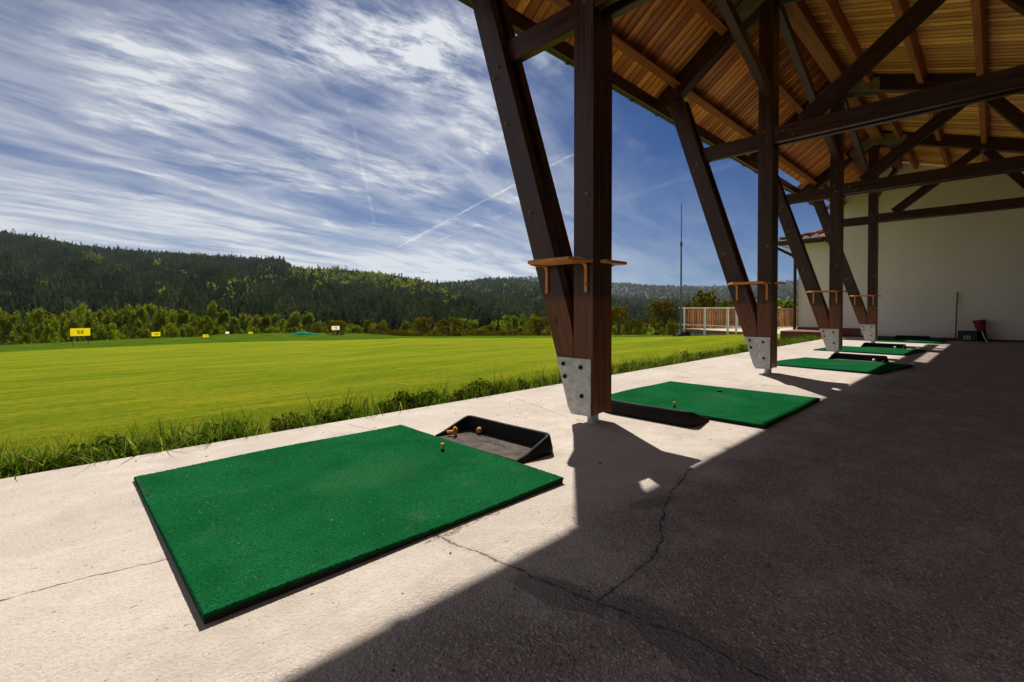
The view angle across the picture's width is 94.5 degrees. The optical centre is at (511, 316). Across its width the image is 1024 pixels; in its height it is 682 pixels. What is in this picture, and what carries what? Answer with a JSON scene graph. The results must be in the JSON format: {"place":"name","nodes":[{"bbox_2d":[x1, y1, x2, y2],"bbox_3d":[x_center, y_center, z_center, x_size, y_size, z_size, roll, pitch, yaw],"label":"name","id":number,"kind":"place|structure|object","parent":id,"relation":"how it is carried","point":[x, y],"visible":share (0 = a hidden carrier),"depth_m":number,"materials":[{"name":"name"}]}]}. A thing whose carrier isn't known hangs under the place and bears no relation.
{"place":"outdoors","nodes":[
{"label":"outdoors","id":0,"kind":"place"},
{"bbox_2d":[0,320,789,460],"bbox_3d":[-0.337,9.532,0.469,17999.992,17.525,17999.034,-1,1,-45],"label":"ground","id":1,"kind":"structure","parent":0,"point":[57,388],"depth_m":9.06,"materials":[{"name":"green plant"}]},
{"bbox_2d":[0,307,20,344],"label":"broadleaf tree","id":2,"kind":"object","parent":1,"relation":"on","point":[7,321],"visible":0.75,"depth_m":125.26,"materials":[{"name":"green plant"}]},
{"bbox_2d":[2,315,27,344],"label":"birch tree","id":3,"kind":"object","parent":1,"relation":"on","point":[20,332],"visible":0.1,"depth_m":132.23,"materials":[{"name":"green plant"}]},
{"bbox_2d":[14,310,38,341],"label":"broadleaf tree","id":4,"kind":"object","parent":1,"relation":"on","point":[19,320],"visible":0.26,"depth_m":132.35,"materials":[{"name":"green plant"}]},
{"bbox_2d":[17,333,37,343],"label":"broadleaf bush","id":5,"kind":"object","parent":1,"relation":"on","point":[25,337],"visible":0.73,"depth_m":59.92,"materials":[{"name":"green plant"}]},
{"bbox_2d":[21,307,53,343],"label":"broadleaf tree","id":6,"kind":"object","parent":1,"relation":"on","point":[36,315],"visible":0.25,"depth_m":113.15,"materials":[{"name":"green plant"}]},
{"bbox_2d":[34,320,59,342],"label":"broadleaf bush","id":7,"kind":"object","parent":1,"relation":"on","point":[48,329],"visible":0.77,"depth_m":82.97,"materials":[{"name":"green plant"}]},
{"bbox_2d":[35,315,64,342],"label":"birch tree","id":8,"kind":"object","parent":1,"relation":"on","point":[54,319],"visible":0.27,"depth_m":108.38,"materials":[{"name":"green plant"}]},
{"bbox_2d":[58,310,86,341],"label":"broadleaf tree","id":9,"kind":"object","parent":1,"relation":"on","point":[66,324],"visible":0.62,"depth_m":117.25,"materials":[{"name":"green plant"}]},
{"bbox_2d":[70,328,89,345],"bbox_3d":[-34.685,1.805,38.039,0.064,1.687,1.193,1,1,45],"label":"range sign","id":10,"kind":"object","parent":1,"relation":"on","point":[79,331],"visible":0.95,"depth_m":37.99,"materials":[{"name":"yellow paint"}]},
{"bbox_2d":[68,303,97,341],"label":"broadleaf tree","id":11,"kind":"object","parent":1,"relation":"on","point":[81,308],"visible":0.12,"depth_m":137.04,"materials":[{"name":"green plant"}]},
{"bbox_2d":[79,309,103,340],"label":"broadleaf tree","id":12,"kind":"object","parent":1,"relation":"on","point":[88,324],"visible":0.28,"depth_m":132.24,"materials":[{"name":"green plant"}]},
{"bbox_2d":[91,309,114,340],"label":"broadleaf tree","id":13,"kind":"object","parent":1,"relation":"on","point":[99,314],"visible":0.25,"depth_m":129.44,"materials":[{"name":"green plant"}]},
{"bbox_2d":[95,322,124,340],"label":"broadleaf bush","id":14,"kind":"object","parent":1,"relation":"on","point":[112,328],"visible":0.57,"depth_m":86.65,"materials":[{"name":"green plant"}]},
{"bbox_2d":[99,307,131,339],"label":"broadleaf tree","id":15,"kind":"object","parent":1,"relation":"on","point":[120,319],"visible":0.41,"depth_m":127.81,"materials":[{"name":"green plant"}]},
{"bbox_2d":[118,303,136,338],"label":"birch tree","id":16,"kind":"object","parent":1,"relation":"on","point":[129,308],"visible":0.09,"depth_m":131.81,"materials":[{"name":"green plant"}]},
{"bbox_2d":[121,303,149,338],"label":"broadleaf tree","id":17,"kind":"object","parent":1,"relation":"on","point":[134,320],"visible":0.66,"depth_m":112.58,"materials":[{"name":"green plant"}]},
{"bbox_2d":[126,326,151,338],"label":"broadleaf bush","id":18,"kind":"object","parent":1,"relation":"on","point":[144,333],"visible":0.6,"depth_m":83.15,"materials":[{"name":"green plant"}]},
{"bbox_2d":[0,411,285,478],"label":"broad verge grass","id":19,"kind":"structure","parent":1,"relation":"on","point":[135,452],"depth_m":2.73,"materials":[{"name":"green plant"}]},
{"bbox_2d":[138,303,165,337],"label":"birch tree","id":20,"kind":"object","parent":1,"relation":"on","point":[150,310],"visible":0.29,"depth_m":123.89,"materials":[{"name":"green plant"}]},
{"bbox_2d":[149,306,170,337],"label":"birch tree","id":21,"kind":"object","parent":1,"relation":"on","point":[160,317],"visible":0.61,"depth_m":113.42,"materials":[{"name":"green plant"}]},
{"bbox_2d":[162,323,179,337],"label":"broadleaf bush","id":22,"kind":"object","parent":1,"relation":"on","point":[173,332],"visible":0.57,"depth_m":85.69,"materials":[{"name":"green plant"}]},
{"bbox_2d":[160,309,183,337],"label":"broadleaf tree","id":23,"kind":"object","parent":1,"relation":"on","point":[173,316],"visible":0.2,"depth_m":140.59,"materials":[{"name":"green plant"}]},
{"bbox_2d":[174,309,190,336],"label":"birch tree","id":24,"kind":"object","parent":1,"relation":"on","point":[184,316],"visible":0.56,"depth_m":109.75,"materials":[{"name":"green plant"}]},
{"bbox_2d":[180,326,197,336],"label":"broadleaf bush","id":25,"kind":"object","parent":1,"relation":"on","point":[189,331],"visible":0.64,"depth_m":89.27,"materials":[{"name":"green plant"}]},
{"bbox_2d":[185,314,200,336],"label":"birch tree","id":26,"kind":"object","parent":1,"relation":"on","point":[193,316],"visible":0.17,"depth_m":138.02,"materials":[{"name":"green plant"}]},
{"bbox_2d":[191,315,214,335],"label":"broadleaf tree","id":27,"kind":"object","parent":1,"relation":"on","point":[207,327],"visible":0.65,"depth_m":110.15,"materials":[{"name":"green plant"}]},
{"bbox_2d":[198,300,217,336],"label":"birch tree","id":28,"kind":"object","parent":1,"relation":"on","point":[212,309],"visible":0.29,"depth_m":132.64,"materials":[{"name":"green plant"}]},
{"bbox_2d":[210,326,227,334],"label":"broadleaf bush","id":29,"kind":"object","parent":1,"relation":"on","point":[216,329],"visible":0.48,"depth_m":83.46,"materials":[{"name":"green plant"}]},
{"bbox_2d":[212,308,233,333],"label":"birch tree","id":30,"kind":"object","parent":1,"relation":"on","point":[223,315],"visible":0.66,"depth_m":120.08,"materials":[{"name":"green plant"}]},
{"bbox_2d":[227,316,243,333],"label":"birch tree","id":31,"kind":"object","parent":1,"relation":"on","point":[234,322],"visible":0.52,"depth_m":123.31,"materials":[{"name":"green plant"}]},
{"bbox_2d":[236,312,252,333],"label":"birch tree","id":32,"kind":"object","parent":1,"relation":"on","point":[244,321],"visible":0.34,"depth_m":138.24,"materials":[{"name":"green plant"}]},
{"bbox_2d":[245,326,259,333],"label":"broadleaf bush","id":33,"kind":"object","parent":1,"relation":"on","point":[248,330],"visible":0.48,"depth_m":90.02,"materials":[{"name":"green plant"}]},
{"bbox_2d":[248,314,264,332],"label":"broadleaf tree","id":34,"kind":"object","parent":1,"relation":"on","point":[254,321],"visible":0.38,"depth_m":107.98,"materials":[{"name":"green plant"}]},
{"bbox_2d":[259,314,275,332],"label":"birch tree","id":35,"kind":"object","parent":1,"relation":"on","point":[266,322],"visible":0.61,"depth_m":109.84,"materials":[{"name":"green plant"}]},
{"bbox_2d":[262,326,280,332],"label":"broadleaf bush","id":36,"kind":"object","parent":1,"relation":"on","point":[270,328],"visible":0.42,"depth_m":82.60,"materials":[{"name":"green plant"}]},
{"bbox_2d":[267,313,285,332],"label":"birch tree","id":37,"kind":"object","parent":1,"relation":"on","point":[275,319],"visible":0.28,"depth_m":140.95,"materials":[{"name":"green plant"}]},
{"bbox_2d":[275,319,288,332],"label":"broadleaf tree","id":38,"kind":"object","parent":1,"relation":"on","point":[282,322],"visible":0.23,"depth_m":125.69,"materials":[{"name":"green plant"}]},
{"bbox_2d":[282,310,304,332],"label":"birch tree","id":39,"kind":"object","parent":1,"relation":"on","point":[294,317],"visible":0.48,"depth_m":110.57,"materials":[{"name":"green plant"}]},
{"bbox_2d":[291,332,316,334],"bbox_3d":[-25.452,2.080,58.031,2.900,0.338,1.802,0,1,-24],"label":"target tarpaulin","id":40,"kind":"object","parent":1,"relation":"on","point":[302,333],"visible":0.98,"depth_m":57.46,"materials":[{"name":"teal plastic"}]},
{"bbox_2d":[296,311,314,332],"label":"birch tree","id":41,"kind":"object","parent":1,"relation":"on","point":[307,318],"visible":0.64,"depth_m":143.80,"materials":[{"name":"green plant"}]},
{"bbox_2d":[309,327,324,332],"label":"hawthorn bush","id":42,"kind":"object","parent":1,"relation":"on","point":[316,329],"visible":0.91,"depth_m":69.81,"materials":[{"name":"green plant"}]},
{"bbox_2d":[315,321,328,332],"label":"broadleaf tree","id":43,"kind":"object","parent":1,"relation":"on","point":[318,324],"visible":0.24,"depth_m":142.72,"materials":[{"name":"green plant"}]},
{"bbox_2d":[325,319,346,334],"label":"hawthorn bush","id":44,"kind":"object","parent":1,"relation":"on","point":[334,323],"visible":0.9,"depth_m":57.84,"materials":[{"name":"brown plant"}]},
{"bbox_2d":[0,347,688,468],"bbox_3d":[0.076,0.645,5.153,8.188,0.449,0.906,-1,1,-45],"label":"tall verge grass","id":45,"kind":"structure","parent":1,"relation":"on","point":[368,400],"depth_m":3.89,"materials":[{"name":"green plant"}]},
{"bbox_2d":[348,326,363,333],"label":"broadleaf bush","id":46,"kind":"object","parent":1,"relation":"on","point":[353,328],"visible":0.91,"depth_m":70.09,"materials":[{"name":"green plant"}]},
{"bbox_2d":[363,320,372,332],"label":"broadleaf bush","id":47,"kind":"object","parent":1,"relation":"on","point":[367,329],"visible":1,"depth_m":65.78,"materials":[{"name":"green plant"}]},
{"bbox_2d":[373,323,388,334],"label":"hawthorn bush","id":48,"kind":"object","parent":1,"relation":"on","point":[380,327],"visible":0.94,"depth_m":61.84,"materials":[{"name":"green plant"}]},
{"bbox_2d":[387,330,412,335],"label":"hawthorn bush","id":49,"kind":"object","parent":1,"relation":"on","point":[400,333],"visible":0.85,"depth_m":57.77,"materials":[{"name":"green plant"}]},
{"bbox_2d":[400,320,409,332],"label":"broadleaf tree","id":50,"kind":"object","parent":1,"relation":"on","point":[405,326],"visible":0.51,"depth_m":145.77,"materials":[{"name":"green plant"}]},
{"bbox_2d":[407,317,432,335],"bbox_3d":[-10.417,1.431,53.936,2.939,2.950,2.199,-1,1,-37],"label":"hawthorn bush","id":51,"kind":"object","parent":1,"relation":"on","point":[418,322],"visible":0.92,"depth_m":53.78,"materials":[{"name":"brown plant"}]},
{"bbox_2d":[430,317,466,335],"bbox_3d":[-6.882,1.412,52.109,4.196,2.725,3.969,0,1,22],"label":"hawthorn bush","id":52,"kind":"object","parent":1,"relation":"on","point":[446,323],"visible":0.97,"depth_m":51.65,"materials":[{"name":"green plant"}]},
{"bbox_2d":[459,318,479,333],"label":"broadleaf tree","id":53,"kind":"object","parent":1,"relation":"on","point":[470,324],"visible":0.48,"depth_m":109.30,"materials":[{"name":"green plant"}]},
{"bbox_2d":[468,329,488,335],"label":"hawthorn bush","id":54,"kind":"object","parent":1,"relation":"on","point":[473,332],"visible":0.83,"depth_m":55.60,"materials":[{"name":"green plant"}]},
{"bbox_2d":[488,321,503,334],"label":"broadleaf tree","id":55,"kind":"object","parent":1,"relation":"on","point":[494,326],"visible":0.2,"depth_m":156.29,"materials":[{"name":"green plant"}]},
{"bbox_2d":[499,315,519,335],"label":"broadleaf tree","id":56,"kind":"object","parent":1,"relation":"on","point":[513,321],"visible":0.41,"depth_m":111.39,"materials":[{"name":"green plant"}]},
{"bbox_2d":[502,329,519,335],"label":"hawthorn bush","id":57,"kind":"object","parent":1,"relation":"on","point":[514,332],"visible":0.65,"depth_m":68.97,"materials":[{"name":"green plant"}]},
{"bbox_2d":[519,313,538,335],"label":"broadleaf tree","id":58,"kind":"object","parent":1,"relation":"on","point":[521,322],"visible":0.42,"depth_m":116.10,"materials":[{"name":"green plant"}]},
{"bbox_2d":[524,317,551,335],"bbox_3d":[3.170,1.319,50.029,3.840,2.736,3.253,0,1,-11],"label":"hawthorn bush","id":59,"kind":"object","parent":1,"relation":"on","point":[535,322],"visible":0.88,"depth_m":49.53,"materials":[{"name":"green plant"}]},
{"bbox_2d":[612,306,633,334],"bbox_3d":[9.464,0.698,41.948,3.056,3.389,2.123,1,1,38],"label":"hawthorn bush","id":60,"kind":"object","parent":1,"relation":"on","point":[617,313],"visible":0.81,"depth_m":41.83,"materials":[{"name":"green plant"}]},
{"bbox_2d":[626,318,646,334],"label":"hawthorn bush","id":61,"kind":"object","parent":1,"relation":"on","point":[638,323],"visible":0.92,"depth_m":41.78,"materials":[{"name":"green plant"}]},
{"bbox_2d":[645,297,677,334],"bbox_3d":[11.433,0.341,36.123,2.346,3.612,3.135,0,1,28],"label":"hawthorn bush","id":62,"kind":"object","parent":1,"relation":"on","point":[662,309],"visible":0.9,"depth_m":35.69,"materials":[{"name":"green plant"}]},
{"bbox_2d":[659,321,682,335],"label":"hawthorn bush","id":63,"kind":"object","parent":1,"relation":"on","point":[672,327],"visible":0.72,"depth_m":29.90,"materials":[{"name":"green plant"}]},
{"bbox_2d":[677,203,690,335],"bbox_3d":[8.162,-2.179,22.474,0.681,6.322,0.433,0,1,0],"label":"slim mast","id":64,"kind":"object","parent":1,"relation":"on","point":[685,332],"visible":0.93,"depth_m":22.44,"materials":[{"name":"grey metal"}]},
{"bbox_2d":[682,300,699,328],"bbox_3d":[14.218,0.445,37.950,1.236,3.509,1.459,0,1,-17],"label":"hawthorn bush","id":65,"kind":"object","parent":1,"relation":"on","point":[687,304],"visible":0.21,"depth_m":38.00,"materials":[{"name":"green plant"}]},
{"bbox_2d":[689,288,720,327],"bbox_3d":[14.687,0.015,35.959,2.748,4.410,2.905,0,1,14],"label":"hawthorn bush","id":66,"kind":"object","parent":1,"relation":"on","point":[700,302],"visible":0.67,"depth_m":35.63,"materials":[{"name":"green plant"}]},
{"bbox_2d":[711,299,739,327],"bbox_3d":[18.190,0.469,39.960,2.141,4.097,3.082,0,1,-21],"label":"hawthorn bush","id":67,"kind":"object","parent":1,"relation":"on","point":[730,304],"visible":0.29,"depth_m":39.84,"materials":[{"name":"green plant"}]},
{"bbox_2d":[679,307,780,334],"bbox_3d":[9.337,0.443,20.969,0.100,1.675,5.620,0,1,-22],"label":"white railing","id":68,"kind":"object","parent":1,"relation":"on","point":[705,325],"visible":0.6,"depth_m":21.41,"materials":[{"name":"paint"}]},
{"bbox_2d":[682,327,796,335],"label":"raised deck","id":69,"kind":"structure","parent":1,"relation":"on","point":[709,331],"depth_m":22.43,"materials":[{"name":"wood"}]},
{"bbox_2d":[685,308,797,328],"bbox_3d":[12.692,0.092,25.012,9.112,1.008,0.170,0,1,-22],"label":"picket fence","id":70,"kind":"object","parent":69,"relation":"on","point":[786,315],"visible":0.51,"depth_m":24.10,"materials":[{"name":"brown wood"}]},
{"bbox_2d":[777,298,797,326],"bbox_3d":[26.555,1.221,45.919,3.791,5.974,3.733,0,1,-14],"label":"broadleaf tree","id":71,"kind":"object","parent":1,"relation":"on","point":[785,304],"visible":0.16,"depth_m":45.35,"materials":[{"name":"green plant"}]},
{"bbox_2d":[778,162,1023,342],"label":"white building","id":72,"kind":"structure","parent":1,"relation":"on","point":[929,269],"depth_m":12.83,"materials":[{"name":"white painted plaster"},{"name":"clay tile"}]},
{"bbox_2d":[0,333,821,478],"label":"verge grass","id":73,"kind":"structure","parent":0,"point":[371,412],"depth_m":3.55,"materials":[{"name":"green plant"}]},
{"bbox_2d":[0,0,829,287],"label":"sky","id":74,"kind":"structure","parent":0,"point":[363,135],"materials":[{"name":"blue"}]},
{"bbox_2d":[0,337,1023,681],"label":"pavement","id":75,"kind":"structure","parent":0,"point":[900,559],"depth_m":1.51,"materials":[{"name":"concrete"}]},
{"bbox_2d":[134,425,563,623],"bbox_3d":[-0.766,0.755,2.202,1.427,0.032,1.427,-1,1,-44],"label":"golf mat","id":76,"kind":"object","parent":75,"relation":"on","point":[328,476],"visible":1,"depth_m":1.90,"materials":[{"name":"green carpet"}]},
{"bbox_2d":[33,379,767,608],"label":"straw litter","id":77,"kind":"object","parent":75,"relation":"on","point":[358,502],"visible":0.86,"depth_m":1.85,"materials":[{"name":"beige plant"}]},
{"bbox_2d":[435,415,552,463],"bbox_3d":[-0.117,0.710,2.813,0.749,0.105,0.297,1,1,43],"label":"ball tray","id":78,"kind":"object","parent":75,"relation":"on","point":[519,444],"visible":0.9,"depth_m":2.81,"materials":[{"name":"black plastic"}]},
{"bbox_2d":[135,376,928,671],"bbox_3d":[0.814,0.753,3.271,5.266,0.009,2.879,-1,1,-45],"label":"grit","id":79,"kind":"object","parent":75,"relation":"on","point":[589,646],"visible":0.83,"depth_m":1.67,"materials":[{"name":"stone"}]},
{"bbox_2d":[605,399,708,427],"bbox_3d":[1.058,0.701,3.562,0.297,0.105,0.749,-1,1,-45],"label":"ball tray","id":80,"kind":"object","parent":75,"relation":"on","point":[682,418],"visible":0.91,"depth_m":3.38,"materials":[{"name":"black plastic"}]},
{"bbox_2d":[611,381,819,428],"bbox_3d":[1.712,0.730,4.172,1.414,0.032,1.414,-1,1,-44],"label":"golf mat","id":81,"kind":"object","parent":75,"relation":"on","point":[753,408],"visible":0.92,"depth_m":4.01,"materials":[{"name":"green carpet"}]},
{"bbox_2d":[458,0,1023,423],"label":"open timber shelter","id":82,"kind":"object","parent":75,"relation":"on","point":[835,103],"visible":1,"depth_m":6.10,"materials":[{"name":"brown wood"}]},
{"bbox_2d":[528,256,626,292],"bbox_3d":[0.420,-0.282,3.433,0.580,0.225,0.589,-1,1,-45],"label":"post shelf","id":83,"kind":"object","parent":82,"relation":"attached to","point":[543,263],"visible":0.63,"depth_m":3.26,"materials":[{"name":"orange wood"}]},
{"bbox_2d":[728,281,784,299],"bbox_3d":[3.076,-0.315,6.047,0.580,0.225,0.589,-1,1,-45],"label":"post shelf","id":84,"kind":"object","parent":82,"relation":"attached to","point":[752,283],"visible":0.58,"depth_m":5.88,"materials":[{"name":"orange wood"}]},
{"bbox_2d":[806,290,847,302],"bbox_3d":[5.733,-0.349,8.661,0.580,0.225,0.589,-1,1,-45],"label":"post shelf","id":85,"kind":"object","parent":82,"relation":"attached to","point":[828,291],"visible":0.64,"depth_m":8.49,"materials":[{"name":"orange wood"}]},
{"bbox_2d":[777,357,912,374],"bbox_3d":[4.672,0.696,6.810,1.402,0.032,1.402,-1,1,-37],"label":"golf mat","id":86,"kind":"object","parent":75,"relation":"on","point":[875,368],"visible":0.99,"depth_m":6.62,"materials":[{"name":"green carpet"}]},
{"bbox_2d":[828,353,888,362],"bbox_3d":[5.382,0.651,7.381,0.297,0.105,0.749,-1,1,-37],"label":"ball tray","id":87,"kind":"object","parent":75,"relation":"on","point":[860,357],"visible":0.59,"depth_m":7.44,"materials":[{"name":"black plastic"}]},
{"bbox_2d":[813,346,925,355],"bbox_3d":[7.004,0.664,9.288,1.442,0.032,1.442,-1,1,-38],"label":"golf mat","id":88,"kind":"object","parent":75,"relation":"on","point":[884,351],"visible":0.86,"depth_m":9.06,"materials":[{"name":"green carpet"}]},
{"bbox_2d":[860,342,906,348],"bbox_3d":[7.726,0.620,9.861,0.297,0.105,0.749,-1,1,-38],"label":"ball tray","id":89,"kind":"object","parent":75,"relation":"on","point":[884,345],"visible":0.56,"depth_m":9.94,"materials":[{"name":"black plastic"}]},
{"bbox_2d":[875,338,946,343],"bbox_3d":[10.138,0.627,12.162,1.442,0.032,1.442,-1,1,-44],"label":"golf mat","id":90,"kind":"object","parent":75,"relation":"on","point":[911,340],"visible":0.91,"depth_m":12.03,"materials":[{"name":"green rubber"}]},
{"bbox_2d":[895,335,930,339],"bbox_3d":[10.794,0.582,12.775,0.297,0.105,0.749,-1,1,-44],"label":"ball tray","id":91,"kind":"object","parent":75,"relation":"on","point":[910,337],"visible":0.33,"depth_m":12.86,"materials":[{"name":"black plastic"}]},
{"bbox_2d":[941,292,957,340],"bbox_3d":[11.589,0.003,12.516,0.290,1.273,0.340,-1,1,-45],"label":"broom","id":92,"kind":"object","parent":75,"relation":"on","point":[950,339],"visible":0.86,"depth_m":12.44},
{"bbox_2d":[957,330,977,340],"bbox_3d":[11.802,0.510,12.266,0.324,0.260,0.379,-1,1,-45],"label":"plastic crate","id":93,"kind":"object","parent":75,"relation":"on","point":[967,335],"visible":0.94,"depth_m":12.16,"materials":[{"name":"black plastic"}]},
{"bbox_2d":[973,319,986,341],"bbox_3d":[11.941,0.362,12.082,0.285,0.566,0.280,-1,1,-45],"label":"standing bag","id":94,"kind":"object","parent":75,"relation":"on","point":[980,326],"visible":1,"depth_m":12.01,"materials":[{"name":"red fabric"}]},
{"bbox_2d":[523,279,798,301],"bbox_3d":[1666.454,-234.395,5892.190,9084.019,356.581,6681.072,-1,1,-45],"label":"hillside","id":95,"kind":"structure","parent":0,"point":[679,296],"depth_m":3312.74,"materials":[{"name":"green plant"}]},
{"bbox_2d":[444,275,798,314],"bbox_3d":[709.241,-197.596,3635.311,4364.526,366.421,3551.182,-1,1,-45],"label":"spruce forest","id":96,"kind":"object","parent":95,"relation":"on","point":[688,296],"visible":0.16,"depth_m":3213.45,"materials":[{"name":"green plant"}]},
{"bbox_3d":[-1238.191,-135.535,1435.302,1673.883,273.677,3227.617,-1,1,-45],"label":"hillside","id":97,"kind":"structure","parent":0,"visible":0},
{"bbox_2d":[0,228,346,336],"bbox_3d":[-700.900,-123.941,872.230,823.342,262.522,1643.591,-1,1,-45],"label":"spruce forest","id":98,"kind":"object","parent":97,"relation":"on","point":[71,275],"visible":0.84,"depth_m":487.59,"materials":[{"name":"green plant"}]},
{"bbox_3d":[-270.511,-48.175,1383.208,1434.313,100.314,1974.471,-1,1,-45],"label":"hillside","id":99,"kind":"structure","parent":0,"visible":0},
{"bbox_2d":[4,250,286,299],"bbox_3d":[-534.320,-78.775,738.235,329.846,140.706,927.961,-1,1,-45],"label":"broadleaf forest","id":100,"kind":"object","parent":99,"relation":"on","point":[159,291],"visible":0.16,"depth_m":568.52,"materials":[{"name":"green plant"}]},
{"bbox_2d":[202,264,550,335],"bbox_3d":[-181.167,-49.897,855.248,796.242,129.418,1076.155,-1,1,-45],"label":"spruce forest","id":101,"kind":"object","parent":99,"relation":"on","point":[369,301],"visible":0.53,"depth_m":459.07,"materials":[{"name":"green plant"}]},
{"bbox_2d":[288,265,465,304],"bbox_3d":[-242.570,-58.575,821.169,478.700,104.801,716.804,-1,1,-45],"label":"broadleaf forest","id":102,"kind":"object","parent":99,"relation":"on","point":[336,269],"visible":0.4,"depth_m":793.55,"materials":[{"name":"green plant"}]},
{"bbox_3d":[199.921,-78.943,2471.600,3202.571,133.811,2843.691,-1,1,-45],"label":"hillside","id":103,"kind":"structure","parent":0,"visible":0},
{"bbox_2d":[452,279,649,305],"bbox_3d":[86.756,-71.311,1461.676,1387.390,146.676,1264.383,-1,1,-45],"label":"broadleaf forest","id":104,"kind":"object","parent":103,"relation":"on","point":[503,290],"visible":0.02,"depth_m":1333.24,"materials":[{"name":"green plant"}]},
{"bbox_2d":[432,276,734,324],"bbox_3d":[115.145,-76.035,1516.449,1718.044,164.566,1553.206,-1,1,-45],"label":"spruce forest","id":105,"kind":"object","parent":103,"relation":"on","point":[637,308],"visible":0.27,"depth_m":1147.44,"materials":[{"name":"green plant"}]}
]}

